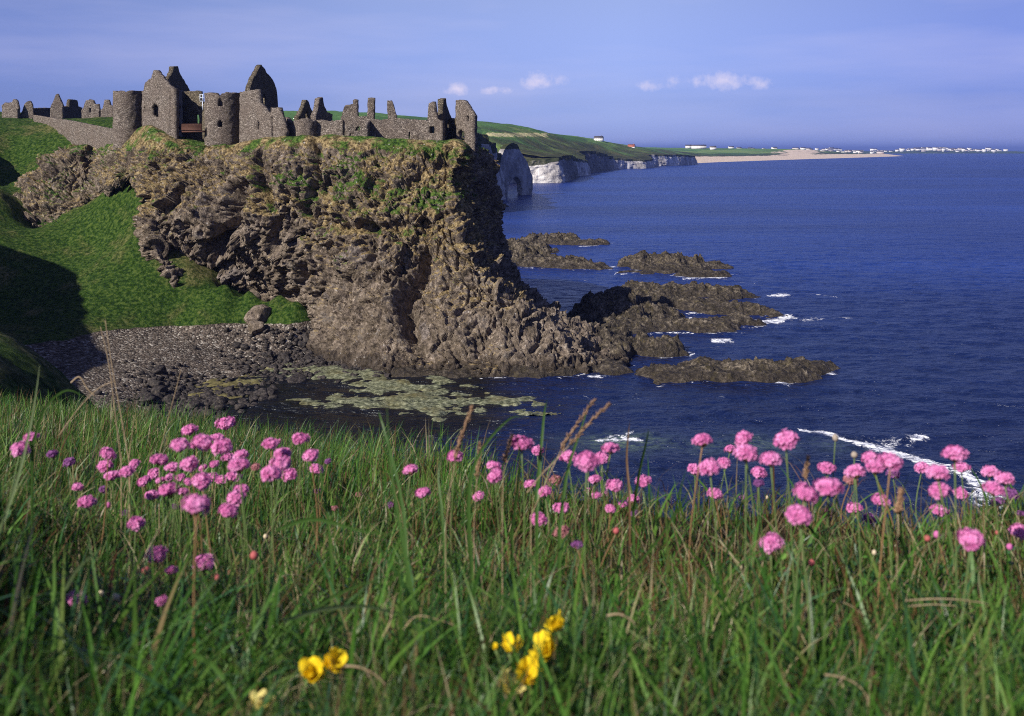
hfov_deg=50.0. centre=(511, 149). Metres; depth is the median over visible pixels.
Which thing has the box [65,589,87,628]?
thrift flower
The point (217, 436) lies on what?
thrift flower
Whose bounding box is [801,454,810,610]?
grass seed head
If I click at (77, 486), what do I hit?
thrift flower
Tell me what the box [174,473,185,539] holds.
thrift flower
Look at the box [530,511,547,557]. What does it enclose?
thrift flower
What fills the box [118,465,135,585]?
thrift flower
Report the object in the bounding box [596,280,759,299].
sea rock
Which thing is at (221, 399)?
boulder
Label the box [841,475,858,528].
thrift flower
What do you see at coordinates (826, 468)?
thrift flower
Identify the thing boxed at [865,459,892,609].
thrift flower
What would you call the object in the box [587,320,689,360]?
sea rock
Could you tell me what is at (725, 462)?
thrift flower
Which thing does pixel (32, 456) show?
long grass
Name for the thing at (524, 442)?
thrift flower
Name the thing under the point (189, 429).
thrift flower
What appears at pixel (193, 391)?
boulder
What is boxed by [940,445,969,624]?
thrift flower
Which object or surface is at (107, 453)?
thrift flower
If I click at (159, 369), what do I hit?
boulder
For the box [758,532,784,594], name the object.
thrift flower
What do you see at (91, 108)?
court ruin
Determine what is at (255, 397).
boulder
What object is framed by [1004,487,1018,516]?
thrift flower
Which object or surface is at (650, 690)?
long grass
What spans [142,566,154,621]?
thrift flower
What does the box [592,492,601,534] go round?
thrift flower
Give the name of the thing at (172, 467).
thrift flower
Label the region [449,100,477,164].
end gable
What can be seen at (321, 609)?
long grass
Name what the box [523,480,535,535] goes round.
thrift flower
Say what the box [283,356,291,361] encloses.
boulder
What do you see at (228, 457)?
thrift flower
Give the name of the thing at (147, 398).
boulder
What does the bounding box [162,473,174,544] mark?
thrift flower
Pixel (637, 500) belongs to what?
thrift flower
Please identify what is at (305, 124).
stair turret
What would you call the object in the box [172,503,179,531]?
thrift flower
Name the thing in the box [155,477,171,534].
thrift flower
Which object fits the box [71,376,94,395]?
dry stalk
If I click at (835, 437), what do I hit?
thrift flower
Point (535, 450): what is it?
thrift flower
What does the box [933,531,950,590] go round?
thrift flower
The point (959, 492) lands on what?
thrift flower
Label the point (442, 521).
long grass
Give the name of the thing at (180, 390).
shingle rubble
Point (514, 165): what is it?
natural arch
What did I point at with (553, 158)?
coast hills
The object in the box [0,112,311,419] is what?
hillside terrain
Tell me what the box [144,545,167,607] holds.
thrift flower
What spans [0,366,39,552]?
long grass
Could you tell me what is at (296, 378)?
boulder
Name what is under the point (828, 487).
thrift flower
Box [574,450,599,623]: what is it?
thrift flower
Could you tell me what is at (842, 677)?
straw
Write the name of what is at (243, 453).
thrift flower
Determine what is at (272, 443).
thrift flower
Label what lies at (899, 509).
grass seed head
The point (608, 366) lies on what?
sea rock
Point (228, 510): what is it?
thrift flower
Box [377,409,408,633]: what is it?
long grass
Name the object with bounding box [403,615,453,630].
straw
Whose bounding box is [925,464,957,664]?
thrift flower
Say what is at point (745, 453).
thrift flower
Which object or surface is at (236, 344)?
boulder
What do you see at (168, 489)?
thrift flower
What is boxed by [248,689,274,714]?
trefoil flower
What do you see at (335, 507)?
thrift flower
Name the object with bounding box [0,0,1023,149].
sky
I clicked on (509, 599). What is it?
long grass
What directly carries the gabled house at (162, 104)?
on the castle rock cliff
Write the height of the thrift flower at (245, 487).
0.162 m
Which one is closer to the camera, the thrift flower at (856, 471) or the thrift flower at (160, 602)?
the thrift flower at (160, 602)
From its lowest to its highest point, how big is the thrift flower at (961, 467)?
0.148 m
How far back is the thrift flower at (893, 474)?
1.92 m
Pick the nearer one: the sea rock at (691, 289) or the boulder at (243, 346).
the boulder at (243, 346)
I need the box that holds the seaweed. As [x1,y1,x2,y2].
[188,363,560,421]
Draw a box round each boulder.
[138,391,155,399]
[139,395,154,403]
[146,378,163,387]
[148,385,167,393]
[151,365,165,374]
[154,393,162,399]
[162,394,174,401]
[166,400,176,405]
[183,400,201,410]
[188,390,203,393]
[198,409,216,417]
[200,391,214,397]
[212,396,226,403]
[214,404,225,409]
[223,386,234,390]
[232,342,239,347]
[234,403,247,409]
[238,398,248,402]
[239,292,261,298]
[240,343,248,349]
[244,304,271,323]
[248,320,264,334]
[249,394,258,400]
[253,388,267,395]
[258,396,267,400]
[264,351,273,358]
[267,387,275,395]
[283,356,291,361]
[287,374,306,382]
[297,340,306,347]
[302,332,309,342]
[305,349,313,354]
[305,358,312,363]
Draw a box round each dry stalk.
[58,380,115,435]
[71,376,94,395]
[100,327,121,557]
[105,320,130,572]
[128,415,134,569]
[159,371,180,545]
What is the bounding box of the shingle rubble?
[94,326,370,418]
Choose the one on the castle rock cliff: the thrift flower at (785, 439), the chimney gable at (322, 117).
the chimney gable at (322, 117)
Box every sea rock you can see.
[391,358,633,378]
[506,237,558,259]
[512,253,613,269]
[520,231,609,245]
[567,290,769,333]
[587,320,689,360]
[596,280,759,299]
[616,270,665,273]
[617,250,733,273]
[634,356,840,384]
[673,269,731,277]
[749,308,787,317]
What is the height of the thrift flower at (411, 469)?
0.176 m
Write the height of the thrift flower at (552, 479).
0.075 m
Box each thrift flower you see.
[5,440,30,553]
[23,432,39,511]
[35,450,58,517]
[63,457,75,498]
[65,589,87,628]
[71,482,85,544]
[77,495,101,587]
[92,590,103,625]
[96,459,112,557]
[97,446,116,569]
[98,485,107,522]
[103,470,119,571]
[112,593,119,621]
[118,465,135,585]
[124,459,140,563]
[126,516,145,586]
[137,475,150,542]
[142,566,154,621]
[144,489,160,543]
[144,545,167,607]
[147,467,161,526]
[149,453,170,605]
[154,595,166,667]
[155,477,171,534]
[158,482,184,622]
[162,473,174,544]
[164,462,180,582]
[164,566,178,596]
[169,437,190,601]
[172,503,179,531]
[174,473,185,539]
[179,455,202,595]
[179,488,191,575]
[180,424,198,537]
[180,493,210,691]
[183,478,202,573]
[190,433,213,594]
[191,471,212,589]
[192,553,214,616]
[198,464,208,525]
[202,460,218,546]
[207,433,223,549]
[207,472,217,524]
[211,438,236,606]
[214,574,219,598]
[215,416,235,516]
[215,475,228,555]
[217,503,238,633]
[220,453,233,559]
[224,471,242,548]
[226,489,246,597]
[227,457,250,626]
[229,449,249,571]
[233,484,249,577]
[250,551,261,628]
[251,462,268,537]
[260,464,281,607]
[261,437,280,578]
[263,534,274,567]
[268,455,291,615]
[273,447,291,586]
[281,468,297,563]
[292,432,309,580]
[302,449,318,566]
[307,463,323,546]
[320,458,331,510]
[331,505,338,516]
[402,464,418,565]
[415,487,430,573]
[447,450,462,583]
[473,491,484,527]
[486,460,501,578]
[487,469,505,575]
[511,435,533,620]
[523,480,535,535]
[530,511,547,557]
[531,445,544,541]
[539,485,551,544]
[549,475,560,485]
[551,525,569,558]
[552,502,568,567]
[558,450,576,579]
[571,540,588,621]
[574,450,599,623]
[588,475,601,533]
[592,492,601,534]
[595,451,610,547]
[597,527,619,605]
[598,442,619,591]
[605,504,616,571]
[606,479,624,565]
[608,499,627,525]
[627,494,640,520]
[631,510,642,541]
[634,474,651,561]
[687,463,701,547]
[688,433,712,608]
[699,457,720,615]
[706,488,722,562]
[717,457,730,530]
[720,444,735,489]
[733,444,758,621]
[734,430,754,578]
[751,466,767,552]
[753,479,764,547]
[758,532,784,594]
[759,451,790,630]
[773,428,799,586]
[785,504,813,708]
[792,481,819,695]
[808,559,817,599]
[812,477,843,646]
[817,461,836,565]
[832,434,843,549]
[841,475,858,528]
[844,464,865,597]
[845,451,857,584]
[846,502,865,541]
[861,450,898,582]
[862,513,876,542]
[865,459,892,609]
[866,550,876,617]
[871,493,892,575]
[875,451,903,669]
[886,469,899,526]
[914,461,928,527]
[923,482,952,606]
[924,535,937,582]
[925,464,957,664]
[929,504,949,570]
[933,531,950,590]
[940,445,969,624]
[952,462,971,526]
[952,486,968,527]
[956,527,985,649]
[980,465,997,560]
[982,481,1004,593]
[987,530,999,600]
[990,497,1007,537]
[994,471,1018,604]
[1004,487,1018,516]
[1006,543,1021,580]
[1008,523,1023,548]
[1016,510,1023,521]
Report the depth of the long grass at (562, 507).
1.26 m
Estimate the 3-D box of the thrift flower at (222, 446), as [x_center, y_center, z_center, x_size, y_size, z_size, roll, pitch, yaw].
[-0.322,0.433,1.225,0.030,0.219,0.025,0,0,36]
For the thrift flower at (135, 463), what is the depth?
1.55 m
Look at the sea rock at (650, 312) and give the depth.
203.00 m
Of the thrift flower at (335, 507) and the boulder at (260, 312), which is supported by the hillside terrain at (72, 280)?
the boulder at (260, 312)
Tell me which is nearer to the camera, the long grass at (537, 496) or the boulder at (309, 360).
the long grass at (537, 496)
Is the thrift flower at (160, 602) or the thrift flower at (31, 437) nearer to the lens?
the thrift flower at (160, 602)
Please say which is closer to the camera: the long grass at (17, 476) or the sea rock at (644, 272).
the long grass at (17, 476)
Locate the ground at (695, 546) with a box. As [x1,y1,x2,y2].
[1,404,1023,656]
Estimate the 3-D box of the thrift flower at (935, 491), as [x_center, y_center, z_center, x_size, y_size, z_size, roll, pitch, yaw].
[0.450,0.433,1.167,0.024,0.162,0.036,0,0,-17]
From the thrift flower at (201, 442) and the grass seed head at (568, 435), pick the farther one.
the grass seed head at (568, 435)
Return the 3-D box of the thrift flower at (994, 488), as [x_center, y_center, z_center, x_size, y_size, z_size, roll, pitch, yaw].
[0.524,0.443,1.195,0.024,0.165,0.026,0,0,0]
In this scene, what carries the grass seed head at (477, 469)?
on the ground at (695, 546)
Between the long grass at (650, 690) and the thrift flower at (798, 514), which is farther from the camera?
the thrift flower at (798, 514)
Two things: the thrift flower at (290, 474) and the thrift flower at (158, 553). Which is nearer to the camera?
the thrift flower at (158, 553)
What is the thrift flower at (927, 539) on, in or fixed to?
on the ground at (695, 546)
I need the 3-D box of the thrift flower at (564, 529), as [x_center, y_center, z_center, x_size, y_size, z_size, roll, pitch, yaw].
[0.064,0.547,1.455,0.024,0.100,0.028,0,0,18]
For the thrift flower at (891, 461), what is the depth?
1.04 m
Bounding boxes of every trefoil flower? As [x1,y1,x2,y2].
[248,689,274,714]
[299,656,329,715]
[323,647,348,715]
[493,642,502,666]
[498,666,525,715]
[501,632,522,697]
[516,656,542,715]
[528,630,559,691]
[544,609,571,691]
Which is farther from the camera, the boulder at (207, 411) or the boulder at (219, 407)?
the boulder at (219, 407)
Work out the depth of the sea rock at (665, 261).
295.62 m
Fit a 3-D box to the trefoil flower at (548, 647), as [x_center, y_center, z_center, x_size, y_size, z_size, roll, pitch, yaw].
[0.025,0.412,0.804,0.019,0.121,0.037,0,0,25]
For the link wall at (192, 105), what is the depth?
195.43 m
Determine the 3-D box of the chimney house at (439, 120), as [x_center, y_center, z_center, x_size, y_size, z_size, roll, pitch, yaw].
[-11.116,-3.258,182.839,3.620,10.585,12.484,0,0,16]
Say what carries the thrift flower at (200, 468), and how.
on the ground at (695, 546)
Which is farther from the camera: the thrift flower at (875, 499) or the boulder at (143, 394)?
the boulder at (143, 394)
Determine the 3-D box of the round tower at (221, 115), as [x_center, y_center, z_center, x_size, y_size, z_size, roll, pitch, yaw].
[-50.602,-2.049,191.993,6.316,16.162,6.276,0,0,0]
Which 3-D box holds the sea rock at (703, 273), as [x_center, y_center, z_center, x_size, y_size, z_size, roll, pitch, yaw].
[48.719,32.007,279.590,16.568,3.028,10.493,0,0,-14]
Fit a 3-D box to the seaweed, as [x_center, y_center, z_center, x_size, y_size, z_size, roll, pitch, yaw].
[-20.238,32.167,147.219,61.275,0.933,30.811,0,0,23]
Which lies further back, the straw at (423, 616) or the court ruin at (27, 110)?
the court ruin at (27, 110)
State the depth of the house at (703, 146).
3294.75 m
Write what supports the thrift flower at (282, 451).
on the ground at (695, 546)
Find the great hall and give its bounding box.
[239,65,288,142]
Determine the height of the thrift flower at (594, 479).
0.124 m
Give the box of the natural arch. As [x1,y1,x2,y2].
[498,143,532,196]
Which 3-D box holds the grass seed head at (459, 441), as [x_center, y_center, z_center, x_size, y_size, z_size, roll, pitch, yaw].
[-0.057,0.422,1.199,0.033,0.288,0.010,0,0,0]
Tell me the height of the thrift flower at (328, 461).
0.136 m
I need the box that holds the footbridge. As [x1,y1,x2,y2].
[179,124,205,131]
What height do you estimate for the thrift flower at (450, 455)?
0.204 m
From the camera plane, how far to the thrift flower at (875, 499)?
1.39 m
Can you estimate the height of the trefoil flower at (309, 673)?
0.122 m
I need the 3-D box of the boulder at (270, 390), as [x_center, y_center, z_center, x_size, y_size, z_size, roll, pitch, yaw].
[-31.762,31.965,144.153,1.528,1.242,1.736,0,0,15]
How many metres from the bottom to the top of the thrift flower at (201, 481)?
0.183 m
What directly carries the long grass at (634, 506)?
on the ground at (695, 546)
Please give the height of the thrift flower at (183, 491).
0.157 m
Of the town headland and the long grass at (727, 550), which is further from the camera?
the town headland
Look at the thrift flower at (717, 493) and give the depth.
1.54 m
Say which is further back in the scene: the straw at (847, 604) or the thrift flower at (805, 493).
the straw at (847, 604)
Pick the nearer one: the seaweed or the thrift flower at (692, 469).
the thrift flower at (692, 469)
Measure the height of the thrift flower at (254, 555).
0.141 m
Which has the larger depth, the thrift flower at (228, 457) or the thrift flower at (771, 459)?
the thrift flower at (228, 457)
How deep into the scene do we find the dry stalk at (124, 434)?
1.60 m
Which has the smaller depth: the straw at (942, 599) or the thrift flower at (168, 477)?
the straw at (942, 599)
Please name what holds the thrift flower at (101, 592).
on the ground at (695, 546)
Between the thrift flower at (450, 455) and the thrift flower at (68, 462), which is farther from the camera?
the thrift flower at (68, 462)
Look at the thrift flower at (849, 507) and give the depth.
1.62 m
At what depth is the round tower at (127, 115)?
199.71 m
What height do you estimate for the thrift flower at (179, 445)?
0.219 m
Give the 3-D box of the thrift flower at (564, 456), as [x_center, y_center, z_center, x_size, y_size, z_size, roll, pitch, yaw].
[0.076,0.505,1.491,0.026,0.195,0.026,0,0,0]
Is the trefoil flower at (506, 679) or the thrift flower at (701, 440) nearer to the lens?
the trefoil flower at (506, 679)
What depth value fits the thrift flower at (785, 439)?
1.13 m
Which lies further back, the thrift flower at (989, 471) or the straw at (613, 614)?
the thrift flower at (989, 471)
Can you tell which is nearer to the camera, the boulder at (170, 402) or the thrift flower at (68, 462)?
the thrift flower at (68, 462)
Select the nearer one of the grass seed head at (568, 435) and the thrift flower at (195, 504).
the thrift flower at (195, 504)
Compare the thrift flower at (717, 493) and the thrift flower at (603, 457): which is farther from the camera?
the thrift flower at (603, 457)
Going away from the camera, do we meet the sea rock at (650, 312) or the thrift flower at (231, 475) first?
the thrift flower at (231, 475)
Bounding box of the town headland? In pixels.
[834,150,1023,153]
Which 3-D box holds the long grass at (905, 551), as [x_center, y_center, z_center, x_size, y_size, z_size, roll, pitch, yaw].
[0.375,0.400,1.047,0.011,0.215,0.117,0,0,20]
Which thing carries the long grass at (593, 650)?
on the ground at (695, 546)
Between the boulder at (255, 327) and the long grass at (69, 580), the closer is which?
the long grass at (69, 580)
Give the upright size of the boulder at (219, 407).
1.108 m
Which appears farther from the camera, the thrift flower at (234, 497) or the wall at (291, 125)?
the wall at (291, 125)
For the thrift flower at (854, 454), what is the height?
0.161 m
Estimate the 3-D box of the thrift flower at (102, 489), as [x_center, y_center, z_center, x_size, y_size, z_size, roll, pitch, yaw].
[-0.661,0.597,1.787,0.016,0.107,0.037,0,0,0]
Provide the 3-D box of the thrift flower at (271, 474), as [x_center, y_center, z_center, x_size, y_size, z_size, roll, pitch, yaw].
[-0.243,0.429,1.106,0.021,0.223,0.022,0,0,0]
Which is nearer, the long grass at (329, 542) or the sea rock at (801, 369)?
the long grass at (329, 542)
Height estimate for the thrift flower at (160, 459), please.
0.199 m
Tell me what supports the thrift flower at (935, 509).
on the ground at (695, 546)
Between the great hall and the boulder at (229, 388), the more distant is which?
the great hall
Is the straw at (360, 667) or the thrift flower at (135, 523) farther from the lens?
the thrift flower at (135, 523)
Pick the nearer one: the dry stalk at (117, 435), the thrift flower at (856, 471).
the thrift flower at (856, 471)
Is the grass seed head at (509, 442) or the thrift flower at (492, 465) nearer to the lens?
the grass seed head at (509, 442)
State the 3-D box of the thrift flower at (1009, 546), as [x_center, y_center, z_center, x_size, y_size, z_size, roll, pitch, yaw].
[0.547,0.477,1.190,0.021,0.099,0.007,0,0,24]
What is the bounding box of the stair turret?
[294,100,316,136]
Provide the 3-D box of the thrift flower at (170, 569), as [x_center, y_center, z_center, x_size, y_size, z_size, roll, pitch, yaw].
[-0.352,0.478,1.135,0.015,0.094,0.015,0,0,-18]
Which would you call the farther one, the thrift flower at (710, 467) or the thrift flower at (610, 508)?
the thrift flower at (610, 508)
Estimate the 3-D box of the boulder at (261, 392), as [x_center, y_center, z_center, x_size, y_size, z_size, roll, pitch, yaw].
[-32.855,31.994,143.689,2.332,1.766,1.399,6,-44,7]
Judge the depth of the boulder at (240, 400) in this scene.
139.96 m
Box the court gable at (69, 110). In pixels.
[50,94,81,118]
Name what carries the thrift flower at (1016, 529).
on the ground at (695, 546)
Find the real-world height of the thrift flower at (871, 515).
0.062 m
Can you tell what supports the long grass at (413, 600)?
on the ground at (695, 546)
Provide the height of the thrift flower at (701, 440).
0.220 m
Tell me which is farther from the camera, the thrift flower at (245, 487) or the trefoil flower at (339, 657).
the thrift flower at (245, 487)
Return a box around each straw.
[343,665,386,686]
[382,597,394,636]
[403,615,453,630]
[607,613,635,640]
[825,673,870,707]
[832,600,864,615]
[905,598,987,603]
[909,604,957,606]
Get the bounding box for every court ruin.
[2,99,19,117]
[20,101,33,118]
[81,99,100,117]
[101,100,112,116]
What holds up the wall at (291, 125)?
on the castle rock cliff
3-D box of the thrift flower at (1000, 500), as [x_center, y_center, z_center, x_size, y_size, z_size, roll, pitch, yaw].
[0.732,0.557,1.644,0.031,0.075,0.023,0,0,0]
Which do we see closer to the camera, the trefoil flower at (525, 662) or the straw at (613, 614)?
the trefoil flower at (525, 662)
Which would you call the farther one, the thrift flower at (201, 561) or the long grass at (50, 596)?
the thrift flower at (201, 561)
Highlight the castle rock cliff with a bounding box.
[12,125,630,376]
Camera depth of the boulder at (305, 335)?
170.93 m
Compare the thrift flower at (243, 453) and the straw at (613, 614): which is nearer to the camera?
the straw at (613, 614)
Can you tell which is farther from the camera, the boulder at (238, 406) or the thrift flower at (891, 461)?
the boulder at (238, 406)
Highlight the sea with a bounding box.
[158,150,1023,532]
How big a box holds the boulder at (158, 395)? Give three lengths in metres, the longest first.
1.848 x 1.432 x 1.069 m
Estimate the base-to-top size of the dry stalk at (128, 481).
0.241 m
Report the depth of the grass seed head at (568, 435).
1.25 m
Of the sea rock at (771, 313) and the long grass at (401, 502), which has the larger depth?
the sea rock at (771, 313)
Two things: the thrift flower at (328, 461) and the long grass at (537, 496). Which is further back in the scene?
the thrift flower at (328, 461)
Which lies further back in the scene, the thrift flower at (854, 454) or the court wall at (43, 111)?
the court wall at (43, 111)
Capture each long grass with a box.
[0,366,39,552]
[11,562,88,640]
[31,389,81,567]
[57,545,105,631]
[125,587,227,661]
[190,652,241,715]
[256,571,416,653]
[274,517,392,534]
[284,605,410,621]
[319,456,332,620]
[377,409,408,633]
[387,414,425,698]
[437,445,446,613]
[466,416,522,633]
[493,513,567,683]
[510,436,519,607]
[535,400,546,600]
[558,403,589,608]
[578,584,606,703]
[615,474,696,626]
[626,422,630,566]
[632,428,648,585]
[639,626,689,715]
[707,581,790,692]
[719,478,741,605]
[874,593,923,715]
[899,478,910,620]
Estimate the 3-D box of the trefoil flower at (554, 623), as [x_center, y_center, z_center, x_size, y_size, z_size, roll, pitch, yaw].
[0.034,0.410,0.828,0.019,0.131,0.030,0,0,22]
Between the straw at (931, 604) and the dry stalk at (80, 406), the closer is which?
the straw at (931, 604)
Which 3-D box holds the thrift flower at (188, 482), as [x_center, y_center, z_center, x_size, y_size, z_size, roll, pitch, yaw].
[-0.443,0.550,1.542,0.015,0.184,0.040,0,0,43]
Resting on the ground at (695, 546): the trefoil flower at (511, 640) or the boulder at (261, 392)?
the trefoil flower at (511, 640)
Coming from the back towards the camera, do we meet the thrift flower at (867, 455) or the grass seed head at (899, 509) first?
the thrift flower at (867, 455)
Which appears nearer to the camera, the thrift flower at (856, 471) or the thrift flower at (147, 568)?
the thrift flower at (147, 568)
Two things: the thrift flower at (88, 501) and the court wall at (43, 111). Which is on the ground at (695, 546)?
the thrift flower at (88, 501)
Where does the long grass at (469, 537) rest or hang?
on the ground at (695, 546)
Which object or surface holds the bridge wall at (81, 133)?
on the hillside terrain at (72, 280)
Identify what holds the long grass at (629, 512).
on the ground at (695, 546)
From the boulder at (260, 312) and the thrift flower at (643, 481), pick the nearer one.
the thrift flower at (643, 481)
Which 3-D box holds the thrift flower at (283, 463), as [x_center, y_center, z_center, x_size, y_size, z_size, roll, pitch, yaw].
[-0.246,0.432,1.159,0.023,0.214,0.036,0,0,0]
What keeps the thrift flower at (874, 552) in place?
on the ground at (695, 546)
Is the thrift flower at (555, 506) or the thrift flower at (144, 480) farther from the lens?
the thrift flower at (144, 480)
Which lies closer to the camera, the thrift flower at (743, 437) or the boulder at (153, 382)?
the thrift flower at (743, 437)
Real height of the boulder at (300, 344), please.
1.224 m
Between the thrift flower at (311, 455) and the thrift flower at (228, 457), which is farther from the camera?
the thrift flower at (228, 457)
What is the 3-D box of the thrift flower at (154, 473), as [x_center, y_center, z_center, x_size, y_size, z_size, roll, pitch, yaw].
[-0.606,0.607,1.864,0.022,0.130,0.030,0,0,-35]
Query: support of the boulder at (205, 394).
on the hillside terrain at (72, 280)
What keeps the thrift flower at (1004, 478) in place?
on the ground at (695, 546)
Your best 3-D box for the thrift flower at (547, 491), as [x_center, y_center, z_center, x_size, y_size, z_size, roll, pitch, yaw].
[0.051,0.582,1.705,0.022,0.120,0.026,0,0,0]
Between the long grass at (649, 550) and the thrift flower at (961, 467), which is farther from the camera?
the thrift flower at (961, 467)
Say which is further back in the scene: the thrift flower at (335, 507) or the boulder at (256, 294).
the boulder at (256, 294)
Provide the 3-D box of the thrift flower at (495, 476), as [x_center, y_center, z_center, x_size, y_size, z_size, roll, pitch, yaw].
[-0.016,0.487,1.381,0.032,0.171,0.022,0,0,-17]
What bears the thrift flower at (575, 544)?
on the ground at (695, 546)
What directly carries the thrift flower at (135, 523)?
on the ground at (695, 546)
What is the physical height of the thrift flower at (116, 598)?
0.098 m
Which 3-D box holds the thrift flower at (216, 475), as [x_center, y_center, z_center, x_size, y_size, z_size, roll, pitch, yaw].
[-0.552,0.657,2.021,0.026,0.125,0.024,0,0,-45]
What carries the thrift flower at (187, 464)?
on the ground at (695, 546)
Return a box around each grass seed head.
[445,404,474,618]
[474,440,481,581]
[502,434,514,608]
[527,403,610,492]
[530,398,596,598]
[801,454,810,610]
[894,486,905,640]
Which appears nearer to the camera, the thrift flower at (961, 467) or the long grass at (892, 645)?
the long grass at (892, 645)
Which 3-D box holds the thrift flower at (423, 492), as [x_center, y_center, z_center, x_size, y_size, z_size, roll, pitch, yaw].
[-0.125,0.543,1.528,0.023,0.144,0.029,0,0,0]
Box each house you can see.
[142,66,189,138]
[423,98,450,140]
[594,135,603,141]
[691,144,705,148]
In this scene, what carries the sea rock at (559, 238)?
in the sea
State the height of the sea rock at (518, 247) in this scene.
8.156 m
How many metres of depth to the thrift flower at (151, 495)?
1.68 m
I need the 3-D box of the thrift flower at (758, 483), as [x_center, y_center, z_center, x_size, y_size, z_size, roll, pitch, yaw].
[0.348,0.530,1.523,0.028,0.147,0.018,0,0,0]
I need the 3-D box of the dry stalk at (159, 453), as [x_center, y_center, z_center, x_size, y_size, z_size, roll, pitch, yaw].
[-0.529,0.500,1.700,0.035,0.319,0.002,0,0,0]
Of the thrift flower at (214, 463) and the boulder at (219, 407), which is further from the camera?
the boulder at (219, 407)
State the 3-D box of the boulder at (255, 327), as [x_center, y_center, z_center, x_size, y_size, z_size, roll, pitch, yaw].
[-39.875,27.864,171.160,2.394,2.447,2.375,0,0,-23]
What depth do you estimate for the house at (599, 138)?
2145.71 m
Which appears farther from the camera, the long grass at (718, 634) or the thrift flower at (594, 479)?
the thrift flower at (594, 479)
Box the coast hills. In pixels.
[197,111,898,199]
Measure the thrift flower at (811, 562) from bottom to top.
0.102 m
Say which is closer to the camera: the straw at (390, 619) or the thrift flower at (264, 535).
the straw at (390, 619)
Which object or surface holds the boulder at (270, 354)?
on the hillside terrain at (72, 280)
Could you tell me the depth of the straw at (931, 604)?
0.90 m
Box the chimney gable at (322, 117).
[310,97,344,136]
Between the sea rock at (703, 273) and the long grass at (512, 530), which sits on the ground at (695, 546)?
the long grass at (512, 530)
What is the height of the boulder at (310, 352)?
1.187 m
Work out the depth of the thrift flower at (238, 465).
1.10 m
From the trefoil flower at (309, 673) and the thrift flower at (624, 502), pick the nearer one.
the trefoil flower at (309, 673)
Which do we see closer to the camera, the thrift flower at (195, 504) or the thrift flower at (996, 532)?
the thrift flower at (195, 504)
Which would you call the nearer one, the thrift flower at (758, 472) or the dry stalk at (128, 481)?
the thrift flower at (758, 472)
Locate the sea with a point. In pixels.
(892, 286)
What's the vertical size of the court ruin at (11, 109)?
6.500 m
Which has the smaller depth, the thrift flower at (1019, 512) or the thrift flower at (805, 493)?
the thrift flower at (805, 493)
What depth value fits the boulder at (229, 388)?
145.24 m
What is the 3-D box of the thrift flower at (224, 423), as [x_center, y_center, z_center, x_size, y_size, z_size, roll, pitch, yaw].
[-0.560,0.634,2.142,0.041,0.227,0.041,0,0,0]
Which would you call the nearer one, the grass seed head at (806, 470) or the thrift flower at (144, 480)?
the grass seed head at (806, 470)
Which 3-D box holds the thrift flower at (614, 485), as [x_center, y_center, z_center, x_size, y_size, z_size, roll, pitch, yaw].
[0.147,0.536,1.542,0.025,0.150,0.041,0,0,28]
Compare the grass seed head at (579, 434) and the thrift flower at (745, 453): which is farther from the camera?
the grass seed head at (579, 434)
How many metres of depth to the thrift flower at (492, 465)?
1.50 m
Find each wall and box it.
[33,115,113,148]
[34,107,49,116]
[182,90,204,139]
[285,117,295,135]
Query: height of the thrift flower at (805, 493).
0.217 m
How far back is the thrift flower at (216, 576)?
1.10 m
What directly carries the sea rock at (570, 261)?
in the sea
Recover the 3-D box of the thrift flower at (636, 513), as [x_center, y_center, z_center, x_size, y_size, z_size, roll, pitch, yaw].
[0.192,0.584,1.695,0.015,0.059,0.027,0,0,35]
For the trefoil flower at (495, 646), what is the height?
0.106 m
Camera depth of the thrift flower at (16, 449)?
1.28 m
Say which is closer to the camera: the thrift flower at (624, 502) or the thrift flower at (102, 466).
the thrift flower at (102, 466)
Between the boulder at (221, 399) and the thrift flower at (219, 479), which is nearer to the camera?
the thrift flower at (219, 479)
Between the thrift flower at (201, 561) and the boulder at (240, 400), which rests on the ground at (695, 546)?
the thrift flower at (201, 561)
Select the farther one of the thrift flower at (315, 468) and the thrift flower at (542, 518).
the thrift flower at (315, 468)
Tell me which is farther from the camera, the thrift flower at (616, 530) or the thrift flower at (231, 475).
the thrift flower at (231, 475)
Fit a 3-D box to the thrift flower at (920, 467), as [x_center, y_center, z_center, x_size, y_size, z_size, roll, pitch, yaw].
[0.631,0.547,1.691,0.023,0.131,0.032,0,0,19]
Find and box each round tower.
[112,90,141,149]
[204,92,239,145]
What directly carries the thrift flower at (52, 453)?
on the ground at (695, 546)
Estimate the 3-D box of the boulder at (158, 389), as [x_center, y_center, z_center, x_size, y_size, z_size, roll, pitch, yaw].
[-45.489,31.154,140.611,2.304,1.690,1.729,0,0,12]
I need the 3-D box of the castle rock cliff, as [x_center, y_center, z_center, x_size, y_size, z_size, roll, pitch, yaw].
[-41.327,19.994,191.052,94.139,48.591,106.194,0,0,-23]
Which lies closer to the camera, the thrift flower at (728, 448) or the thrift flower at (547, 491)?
the thrift flower at (547, 491)
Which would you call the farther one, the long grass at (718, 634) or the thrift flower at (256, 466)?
the thrift flower at (256, 466)
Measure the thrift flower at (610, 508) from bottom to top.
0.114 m

